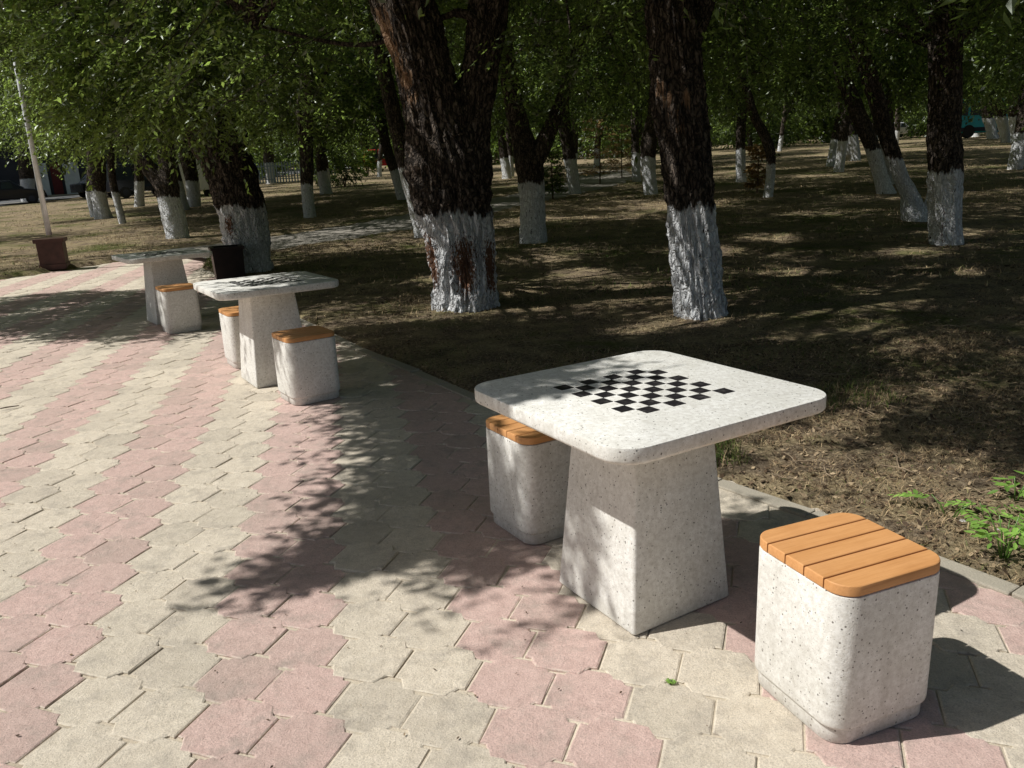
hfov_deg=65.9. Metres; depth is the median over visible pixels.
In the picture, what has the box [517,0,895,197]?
elm tree
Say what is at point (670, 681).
weed seedling
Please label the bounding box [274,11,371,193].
elm tree
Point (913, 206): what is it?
elm tree
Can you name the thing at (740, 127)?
elm tree
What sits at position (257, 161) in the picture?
elm tree
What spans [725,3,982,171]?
elm tree
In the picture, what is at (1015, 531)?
weed seedling
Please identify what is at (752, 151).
dry sapling
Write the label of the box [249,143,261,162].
shrub
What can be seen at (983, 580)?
kerb
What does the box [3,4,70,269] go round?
lamp post
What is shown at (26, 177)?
elm tree
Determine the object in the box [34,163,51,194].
door
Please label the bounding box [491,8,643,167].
elm tree
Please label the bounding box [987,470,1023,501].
weed seedling
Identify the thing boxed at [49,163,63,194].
doorway
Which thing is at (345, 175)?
shrub
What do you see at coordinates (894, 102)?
elm tree
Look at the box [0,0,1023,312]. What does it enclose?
elm tree
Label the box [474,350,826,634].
chess table
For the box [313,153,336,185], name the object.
shrub
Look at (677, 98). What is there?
elm tree
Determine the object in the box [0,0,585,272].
elm tree
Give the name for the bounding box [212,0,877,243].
elm tree
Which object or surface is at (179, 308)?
stool
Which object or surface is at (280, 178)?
metal fence
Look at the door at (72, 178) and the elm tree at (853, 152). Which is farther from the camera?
the door at (72, 178)
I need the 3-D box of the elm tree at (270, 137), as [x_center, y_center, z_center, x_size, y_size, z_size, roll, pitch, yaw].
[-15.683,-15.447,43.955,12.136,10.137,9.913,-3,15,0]
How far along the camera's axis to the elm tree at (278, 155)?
96.47 m
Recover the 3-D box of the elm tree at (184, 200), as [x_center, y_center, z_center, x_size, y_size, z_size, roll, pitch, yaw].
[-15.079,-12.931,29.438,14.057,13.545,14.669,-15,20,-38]
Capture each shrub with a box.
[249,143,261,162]
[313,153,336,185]
[314,139,367,186]
[355,144,376,175]
[490,134,514,164]
[581,124,642,156]
[710,123,725,148]
[775,106,809,142]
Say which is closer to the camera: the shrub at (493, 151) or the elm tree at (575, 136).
the elm tree at (575, 136)
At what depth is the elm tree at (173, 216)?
19.25 m
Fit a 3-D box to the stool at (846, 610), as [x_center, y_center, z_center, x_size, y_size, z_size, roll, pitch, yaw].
[0.910,0.659,2.186,0.353,0.464,0.353,-8,16,-20]
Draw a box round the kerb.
[199,268,1023,602]
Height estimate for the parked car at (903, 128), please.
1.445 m
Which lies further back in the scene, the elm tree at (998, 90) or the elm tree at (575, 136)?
the elm tree at (575, 136)
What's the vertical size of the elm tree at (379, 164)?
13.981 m
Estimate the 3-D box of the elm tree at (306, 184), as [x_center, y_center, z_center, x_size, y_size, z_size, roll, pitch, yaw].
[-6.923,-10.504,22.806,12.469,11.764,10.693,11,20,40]
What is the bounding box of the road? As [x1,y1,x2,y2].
[0,166,360,205]
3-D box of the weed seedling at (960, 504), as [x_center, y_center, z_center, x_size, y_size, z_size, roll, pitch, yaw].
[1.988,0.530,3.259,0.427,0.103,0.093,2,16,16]
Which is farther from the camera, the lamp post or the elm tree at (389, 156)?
the elm tree at (389, 156)
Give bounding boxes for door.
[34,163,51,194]
[62,162,79,193]
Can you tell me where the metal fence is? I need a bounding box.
[254,161,335,182]
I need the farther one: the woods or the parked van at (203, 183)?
the woods
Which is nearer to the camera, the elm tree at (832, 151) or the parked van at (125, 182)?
the elm tree at (832, 151)
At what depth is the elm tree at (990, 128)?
57.91 m
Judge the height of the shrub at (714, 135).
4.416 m
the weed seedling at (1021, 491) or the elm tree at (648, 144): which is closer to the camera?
the weed seedling at (1021, 491)
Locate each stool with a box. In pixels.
[155,283,201,333]
[219,306,240,368]
[271,326,339,405]
[486,414,570,544]
[755,513,940,743]
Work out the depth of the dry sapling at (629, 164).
35.73 m
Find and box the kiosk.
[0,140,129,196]
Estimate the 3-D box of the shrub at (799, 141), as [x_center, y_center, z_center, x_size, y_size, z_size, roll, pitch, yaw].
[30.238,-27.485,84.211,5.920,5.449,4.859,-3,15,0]
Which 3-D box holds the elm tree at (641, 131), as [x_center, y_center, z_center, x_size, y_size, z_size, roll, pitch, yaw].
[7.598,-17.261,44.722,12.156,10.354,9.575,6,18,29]
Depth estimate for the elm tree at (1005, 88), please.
28.61 m
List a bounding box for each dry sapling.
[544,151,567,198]
[579,116,619,183]
[605,124,631,177]
[741,143,765,192]
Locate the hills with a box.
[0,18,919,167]
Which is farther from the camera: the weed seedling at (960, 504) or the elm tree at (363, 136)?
the elm tree at (363, 136)
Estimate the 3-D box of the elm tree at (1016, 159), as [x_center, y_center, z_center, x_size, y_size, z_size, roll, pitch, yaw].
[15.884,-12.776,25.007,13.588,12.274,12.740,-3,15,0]
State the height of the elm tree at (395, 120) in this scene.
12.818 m
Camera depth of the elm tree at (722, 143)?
94.72 m
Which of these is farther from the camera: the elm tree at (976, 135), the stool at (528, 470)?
the elm tree at (976, 135)
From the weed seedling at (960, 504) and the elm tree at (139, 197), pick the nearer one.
the weed seedling at (960, 504)
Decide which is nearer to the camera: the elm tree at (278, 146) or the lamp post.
the lamp post
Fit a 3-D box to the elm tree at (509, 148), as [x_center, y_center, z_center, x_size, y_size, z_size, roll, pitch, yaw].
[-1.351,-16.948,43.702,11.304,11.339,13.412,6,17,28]
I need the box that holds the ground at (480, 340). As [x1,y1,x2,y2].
[0,132,1023,586]
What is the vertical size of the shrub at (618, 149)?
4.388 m
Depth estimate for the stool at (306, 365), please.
5.35 m
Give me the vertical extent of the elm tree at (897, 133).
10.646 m
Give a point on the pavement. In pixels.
(44, 317)
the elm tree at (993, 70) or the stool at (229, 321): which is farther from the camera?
the elm tree at (993, 70)
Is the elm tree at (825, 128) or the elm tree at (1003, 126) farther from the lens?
the elm tree at (825, 128)
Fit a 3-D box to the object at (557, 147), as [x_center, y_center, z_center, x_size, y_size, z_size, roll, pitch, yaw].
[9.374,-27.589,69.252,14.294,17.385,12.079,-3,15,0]
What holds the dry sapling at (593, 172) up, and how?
on the ground at (480, 340)
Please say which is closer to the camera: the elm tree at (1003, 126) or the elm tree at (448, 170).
the elm tree at (448, 170)
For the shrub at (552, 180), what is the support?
on the ground at (480, 340)
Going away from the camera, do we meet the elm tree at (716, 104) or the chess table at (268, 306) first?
the chess table at (268, 306)
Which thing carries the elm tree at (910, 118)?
on the ground at (480, 340)
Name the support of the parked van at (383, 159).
on the ground at (480, 340)
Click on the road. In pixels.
(8, 201)
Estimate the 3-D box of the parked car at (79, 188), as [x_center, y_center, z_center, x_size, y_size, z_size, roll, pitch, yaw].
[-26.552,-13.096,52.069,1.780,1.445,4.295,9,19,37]
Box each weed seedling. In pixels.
[665,678,675,684]
[888,489,1021,532]
[937,499,1023,515]
[965,513,1023,559]
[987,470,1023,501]
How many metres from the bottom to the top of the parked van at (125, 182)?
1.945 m
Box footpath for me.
[163,170,631,257]
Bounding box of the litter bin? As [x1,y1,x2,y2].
[208,244,244,279]
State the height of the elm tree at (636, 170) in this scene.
10.567 m
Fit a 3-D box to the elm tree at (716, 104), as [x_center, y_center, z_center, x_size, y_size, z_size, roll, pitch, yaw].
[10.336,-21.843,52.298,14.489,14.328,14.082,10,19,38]
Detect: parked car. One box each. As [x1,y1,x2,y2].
[0,180,47,203]
[70,175,133,197]
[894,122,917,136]
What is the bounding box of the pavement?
[0,257,1023,767]
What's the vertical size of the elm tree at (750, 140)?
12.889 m
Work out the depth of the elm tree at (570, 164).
27.20 m
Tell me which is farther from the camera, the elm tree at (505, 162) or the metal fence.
the metal fence
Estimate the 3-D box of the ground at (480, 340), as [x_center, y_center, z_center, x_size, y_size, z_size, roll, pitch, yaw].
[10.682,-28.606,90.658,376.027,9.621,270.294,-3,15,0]
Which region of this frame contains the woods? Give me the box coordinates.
[0,0,914,169]
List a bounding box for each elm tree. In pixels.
[0,0,370,238]
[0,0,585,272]
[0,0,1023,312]
[0,2,227,223]
[0,16,184,218]
[0,35,292,209]
[0,55,70,201]
[1,63,289,206]
[2,47,250,206]
[6,12,346,144]
[7,0,1023,320]
[24,0,405,193]
[110,0,457,217]
[147,135,292,166]
[174,103,340,159]
[178,142,288,163]
[212,0,578,237]
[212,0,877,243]
[247,30,391,189]
[247,123,296,183]
[248,135,291,177]
[257,1,618,146]
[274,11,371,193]
[275,117,392,174]
[276,4,567,163]
[283,30,462,176]
[290,1,498,199]
[321,0,1023,245]
[330,118,403,170]
[355,30,519,148]
[437,0,774,194]
[448,9,580,176]
[451,31,582,178]
[456,5,648,193]
[462,47,594,163]
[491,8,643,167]
[491,43,710,158]
[493,4,784,181]
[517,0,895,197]
[535,16,722,167]
[537,0,927,193]
[541,3,766,138]
[543,0,926,181]
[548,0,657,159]
[575,0,1023,221]
[587,2,778,137]
[603,107,751,152]
[709,70,799,146]
[711,60,1010,166]
[711,105,776,145]
[723,103,920,143]
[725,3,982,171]
[727,57,834,150]
[734,1,982,137]
[747,7,971,132]
[752,5,926,160]
[762,0,1023,183]
[832,13,1023,130]
[870,0,1023,169]
[871,106,927,134]
[889,9,1023,135]
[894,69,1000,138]
[895,70,1018,143]
[911,12,1010,142]
[921,74,980,136]
[922,97,998,138]
[965,69,1018,142]
[967,22,1021,116]
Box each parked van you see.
[106,163,157,197]
[178,160,209,195]
[363,149,393,168]
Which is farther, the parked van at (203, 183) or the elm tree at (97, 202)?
the parked van at (203, 183)
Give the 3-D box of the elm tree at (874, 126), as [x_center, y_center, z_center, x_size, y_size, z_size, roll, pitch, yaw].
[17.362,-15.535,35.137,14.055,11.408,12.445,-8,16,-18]
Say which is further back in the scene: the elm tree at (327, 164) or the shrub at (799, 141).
the shrub at (799, 141)
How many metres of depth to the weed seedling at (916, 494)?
3.21 m
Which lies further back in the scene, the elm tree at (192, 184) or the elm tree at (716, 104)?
the elm tree at (716, 104)
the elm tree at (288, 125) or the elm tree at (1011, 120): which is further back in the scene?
the elm tree at (1011, 120)
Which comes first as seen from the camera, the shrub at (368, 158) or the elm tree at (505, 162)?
the elm tree at (505, 162)
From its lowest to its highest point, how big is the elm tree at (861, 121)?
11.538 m
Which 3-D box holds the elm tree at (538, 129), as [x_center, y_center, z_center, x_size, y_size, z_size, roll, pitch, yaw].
[-5.313,-14.429,32.965,16.123,13.208,14.216,-3,15,0]
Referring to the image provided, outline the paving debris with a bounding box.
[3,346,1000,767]
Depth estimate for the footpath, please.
20.16 m
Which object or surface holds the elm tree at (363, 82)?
on the ground at (480, 340)
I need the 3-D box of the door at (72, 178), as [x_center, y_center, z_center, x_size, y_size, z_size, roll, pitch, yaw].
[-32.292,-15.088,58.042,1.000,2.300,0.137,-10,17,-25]
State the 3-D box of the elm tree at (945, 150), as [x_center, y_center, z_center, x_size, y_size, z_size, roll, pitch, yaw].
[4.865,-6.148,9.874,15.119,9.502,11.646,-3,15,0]
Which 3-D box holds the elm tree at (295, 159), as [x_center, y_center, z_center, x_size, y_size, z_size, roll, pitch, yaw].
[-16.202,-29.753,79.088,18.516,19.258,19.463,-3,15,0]
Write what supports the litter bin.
on the ground at (480, 340)
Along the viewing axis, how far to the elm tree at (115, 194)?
25.80 m
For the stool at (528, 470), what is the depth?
3.20 m
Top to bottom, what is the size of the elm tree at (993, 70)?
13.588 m
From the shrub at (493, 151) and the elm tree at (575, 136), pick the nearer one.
the elm tree at (575, 136)
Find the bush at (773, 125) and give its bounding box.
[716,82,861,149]
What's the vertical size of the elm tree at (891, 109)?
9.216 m
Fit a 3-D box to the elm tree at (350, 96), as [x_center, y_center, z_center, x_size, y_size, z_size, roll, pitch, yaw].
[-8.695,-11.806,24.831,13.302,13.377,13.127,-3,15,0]
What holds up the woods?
on the ground at (480, 340)
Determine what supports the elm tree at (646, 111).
on the ground at (480, 340)
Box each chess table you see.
[111,248,212,324]
[193,271,338,387]
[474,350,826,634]
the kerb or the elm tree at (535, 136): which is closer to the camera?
the kerb
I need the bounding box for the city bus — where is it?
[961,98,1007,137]
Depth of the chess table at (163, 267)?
8.63 m
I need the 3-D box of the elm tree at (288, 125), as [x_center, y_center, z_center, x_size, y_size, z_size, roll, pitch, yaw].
[-11.174,-11.664,25.694,12.222,12.804,11.908,-3,15,0]
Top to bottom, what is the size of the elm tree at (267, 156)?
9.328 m

